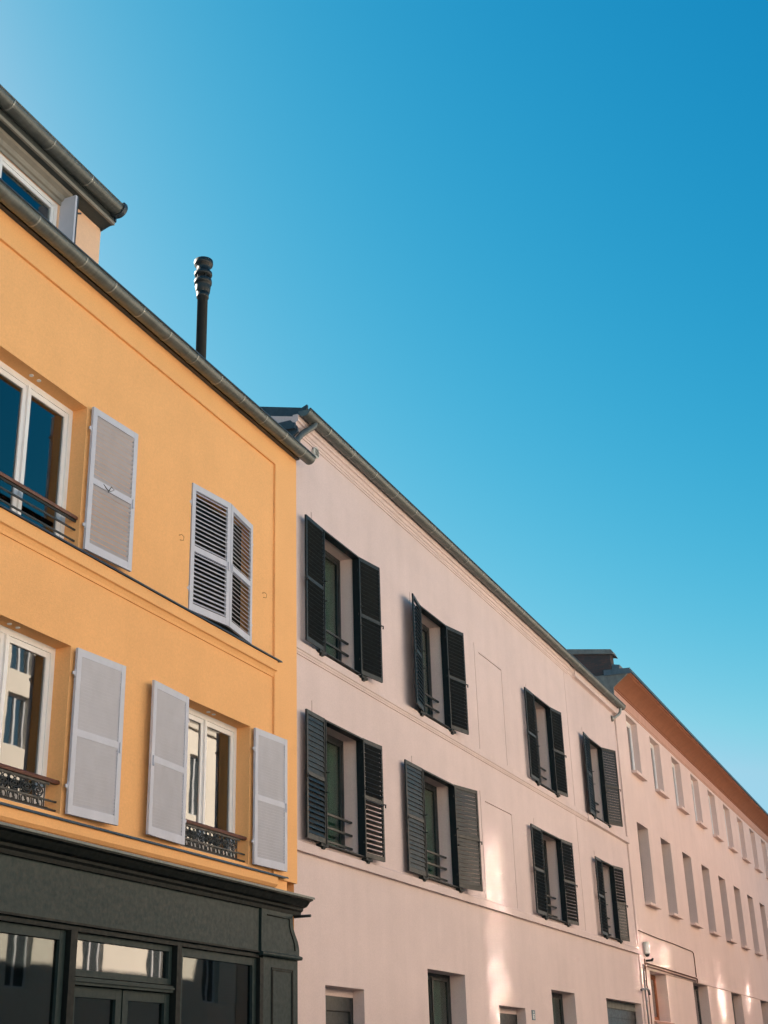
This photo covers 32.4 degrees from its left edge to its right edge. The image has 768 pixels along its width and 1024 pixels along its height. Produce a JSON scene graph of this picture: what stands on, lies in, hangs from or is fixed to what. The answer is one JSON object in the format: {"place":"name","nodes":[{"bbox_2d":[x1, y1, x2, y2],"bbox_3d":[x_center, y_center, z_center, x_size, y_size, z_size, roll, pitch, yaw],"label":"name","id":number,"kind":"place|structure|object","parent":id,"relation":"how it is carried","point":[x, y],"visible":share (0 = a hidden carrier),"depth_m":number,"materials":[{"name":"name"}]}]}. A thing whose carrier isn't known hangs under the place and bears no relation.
{"place":"outdoors","nodes":[
{"label":"outdoors","id":0,"kind":"place"},
{"bbox_2d":[0,0,767,812],"label":"sky","id":1,"kind":"structure","parent":0,"point":[513,254],"materials":[{"name":"blue"}]},
{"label":"pavement","id":2,"kind":"structure","parent":0,"visible":0},
{"bbox_2d":[0,84,315,1023],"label":"yellow house","id":3,"kind":"structure","parent":2,"relation":"on","point":[148,730],"depth_m":18.32,"materials":[{"name":"paint"}]},
{"bbox_2d":[0,625,55,809],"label":"window","id":4,"kind":"structure","parent":3,"relation":"in","point":[27,664],"depth_m":16.32,"materials":[{"name":"white paint"}]},
{"bbox_2d":[0,153,57,225],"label":"window","id":5,"kind":"structure","parent":3,"relation":"in","point":[9,173],"depth_m":18.64,"materials":[{"name":"white paint"}]},
{"bbox_2d":[0,921,65,1023],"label":"shop window","id":6,"kind":"structure","parent":3,"relation":"in","point":[31,957],"depth_m":14.94,"materials":[{"name":"black glass"}]},
{"bbox_2d":[0,361,72,538],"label":"window","id":7,"kind":"structure","parent":3,"relation":"in","point":[36,428],"depth_m":17.47,"materials":[{"name":"white paint"}]},
{"bbox_2d":[73,986,121,1023],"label":"shop door","id":8,"kind":"structure","parent":3,"relation":"in","point":[92,1005],"depth_m":15.96,"materials":[{"name":"black glass"}]},
{"bbox_2d":[120,990,169,1023],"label":"shop door","id":9,"kind":"structure","parent":3,"relation":"in","point":[137,1007],"depth_m":16.84,"materials":[{"name":"black glass"}]},
{"bbox_2d":[182,708,236,859],"bbox_3d":[-2.728,4.087,19.822,0.082,2.140,1.960,-11,-25,21],"label":"window","id":10,"kind":"structure","parent":3,"relation":"in","point":[211,758],"depth_m":20.12,"materials":[{"name":"white paint"}]},
{"bbox_2d":[193,498,241,636],"bbox_3d":[-2.779,0.896,21.185,0.010,2.100,1.940,-11,-25,21],"label":"window","id":11,"kind":"structure","parent":3,"relation":"in","point":[203,507],"depth_m":21.33,"materials":[{"name":"paint"}]},
{"bbox_2d":[180,947,255,1023],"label":"shop window","id":12,"kind":"structure","parent":3,"relation":"in","point":[217,988],"depth_m":18.48,"materials":[{"name":"black glass"}]},
{"bbox_2d":[261,405,644,1023],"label":"cream house","id":13,"kind":"structure","parent":2,"relation":"on","point":[463,840],"depth_m":28.50,"materials":[{"name":"paint"}]},
{"bbox_2d":[325,550,341,661],"bbox_3d":[-1.188,1.802,25.306,0.082,2.410,1.620,-11,-25,21],"label":"window","id":14,"kind":"structure","parent":13,"relation":"in","point":[332,564],"depth_m":25.85,"materials":[{"name":"paint"}]},
{"bbox_2d":[327,734,344,848],"bbox_3d":[-1.087,5.059,23.885,0.082,2.180,1.650,-11,-25,21],"label":"window","id":15,"kind":"structure","parent":13,"relation":"in","point":[335,758],"depth_m":24.40,"materials":[{"name":"glass"}]},
{"bbox_2d":[325,995,352,1023],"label":"door","id":16,"kind":"structure","parent":13,"relation":"in","point":[339,1010],"depth_m":22.68,"materials":[{"name":"paint"}]},
{"bbox_2d":[422,623,432,716],"bbox_3d":[0.744,3.519,29.398,0.082,2.410,1.600,-11,-25,21],"label":"window","id":17,"kind":"structure","parent":13,"relation":"in","point":[425,630],"depth_m":30.03,"materials":[{"name":"paint"}]},
{"bbox_2d":[424,781,440,880],"bbox_3d":[0.803,6.739,27.888,0.082,2.180,1.860,-11,-25,21],"label":"window","id":18,"kind":"structure","parent":13,"relation":"in","point":[431,808],"depth_m":28.50,"materials":[{"name":"glass"}]},
{"bbox_2d":[428,972,451,1023],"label":"window","id":19,"kind":"structure","parent":13,"relation":"in","point":[439,993],"depth_m":27.23,"materials":[{"name":"glass"}]},
{"bbox_2d":[499,1013,516,1023],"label":"door","id":20,"kind":"structure","parent":13,"relation":"in","point":[504,1018],"depth_m":30.39,"materials":[{"name":"paint"}]},
{"bbox_2d":[531,1010,535,1019],"bbox_3d":[3.559,11.952,31.366,0.026,0.225,0.240,-11,-25,21],"label":"house number sign","id":21,"kind":"object","parent":13,"relation":"attached to","point":[533,1015],"visible":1,"depth_m":31.34,"materials":[{"name":"ceramic"}]},
{"bbox_2d":[535,709,541,782],"bbox_3d":[4.019,6.431,36.335,0.082,2.410,1.570,-11,-25,21],"label":"window","id":22,"kind":"structure","parent":13,"relation":"in","point":[535,709],"depth_m":37.06,"materials":[{"name":"paint"}]},
{"bbox_2d":[543,839,551,916],"bbox_3d":[4.080,9.653,34.830,0.082,2.180,1.780,-11,-25,21],"label":"window","id":23,"kind":"structure","parent":13,"relation":"in","point":[544,841],"depth_m":35.56,"materials":[{"name":"paint"}]},
{"bbox_2d":[551,992,563,1023],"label":"window","id":24,"kind":"structure","parent":13,"relation":"in","point":[557,1001],"depth_m":34.47,"materials":[{"name":"glass"}]},
{"bbox_2d":[607,1008,635,1023],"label":"garage door","id":25,"kind":"structure","parent":13,"relation":"in","point":[615,1016],"depth_m":39.43,"materials":[{"name":"paint"}]},
{"bbox_2d":[640,988,650,994],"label":"pipe hook","id":26,"kind":"object","parent":13,"relation":"attached to","point":[647,989],"visible":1,"depth_m":41.47,"materials":[{"name":"grey metal"}]},
{"bbox_2d":[567,649,767,1023],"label":"pink house","id":27,"kind":"structure","parent":2,"relation":"on","point":[696,820],"depth_m":51.70,"materials":[{"name":"paint"}]},
{"bbox_2d":[626,721,634,769],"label":"window","id":28,"kind":"structure","parent":27,"relation":"in","point":[630,743],"depth_m":47.45,"materials":[{"name":"white paint"}]},
{"bbox_2d":[637,830,644,897],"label":"window","id":29,"kind":"structure","parent":27,"relation":"in","point":[637,830],"depth_m":45.99,"materials":[{"name":"paint"}]},
{"bbox_2d":[642,964,649,1023],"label":"cable","id":30,"kind":"object","parent":27,"relation":"attached to","point":[645,994],"visible":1,"depth_m":41.44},
{"bbox_2d":[643,942,649,956],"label":"junction box","id":31,"kind":"object","parent":27,"relation":"attached to","point":[646,946],"visible":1,"depth_m":42.33,"materials":[{"name":"plastic"}]},
{"bbox_2d":[644,959,651,1023],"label":"cable","id":32,"kind":"object","parent":27,"relation":"attached to","point":[648,995],"visible":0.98,"depth_m":41.91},
{"bbox_2d":[650,743,657,788],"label":"window","id":33,"kind":"structure","parent":27,"relation":"in","point":[651,746],"depth_m":50.57,"materials":[{"name":"white paint"}]},
{"bbox_2d":[650,974,659,1020],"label":"window","id":34,"kind":"structure","parent":27,"relation":"in","point":[652,977],"depth_m":44.55,"materials":[{"name":"brown wood"}]},
{"bbox_2d":[638,930,696,976],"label":"cable","id":35,"kind":"object","parent":27,"relation":"attached to","point":[674,944],"visible":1,"depth_m":47.11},
{"bbox_2d":[644,963,697,982],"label":"conduit","id":36,"kind":"object","parent":27,"relation":"attached to","point":[669,970],"visible":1,"depth_m":45.17,"materials":[{"name":"grey metal"}]},
{"bbox_2d":[645,966,697,981],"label":"conduit","id":37,"kind":"object","parent":27,"relation":"attached to","point":[671,973],"visible":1,"depth_m":45.33,"materials":[{"name":"grey metal"}]},
{"bbox_2d":[672,763,678,805],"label":"window","id":38,"kind":"structure","parent":27,"relation":"in","point":[673,768],"depth_m":53.79,"materials":[{"name":"white paint"}]},
{"bbox_2d":[691,780,697,820],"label":"window","id":39,"kind":"structure","parent":27,"relation":"in","point":[691,780],"depth_m":57.03,"materials":[{"name":"white paint"}]},
{"bbox_2d":[693,985,701,1023],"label":"window","id":40,"kind":"structure","parent":27,"relation":"in","point":[697,1003],"depth_m":50.74,"materials":[{"name":"paint"}]},
{"bbox_2d":[708,796,713,833],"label":"window","id":41,"kind":"structure","parent":27,"relation":"in","point":[708,796],"depth_m":60.22,"materials":[{"name":"white paint"}]},
{"bbox_2d":[723,809,728,845],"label":"window","id":42,"kind":"structure","parent":27,"relation":"in","point":[723,809],"depth_m":63.45,"materials":[{"name":"white paint"}]},
{"bbox_2d":[731,995,735,1023],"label":"window","id":43,"kind":"structure","parent":27,"relation":"in","point":[731,995],"depth_m":57.48,"materials":[{"name":"paint"}]}
]}

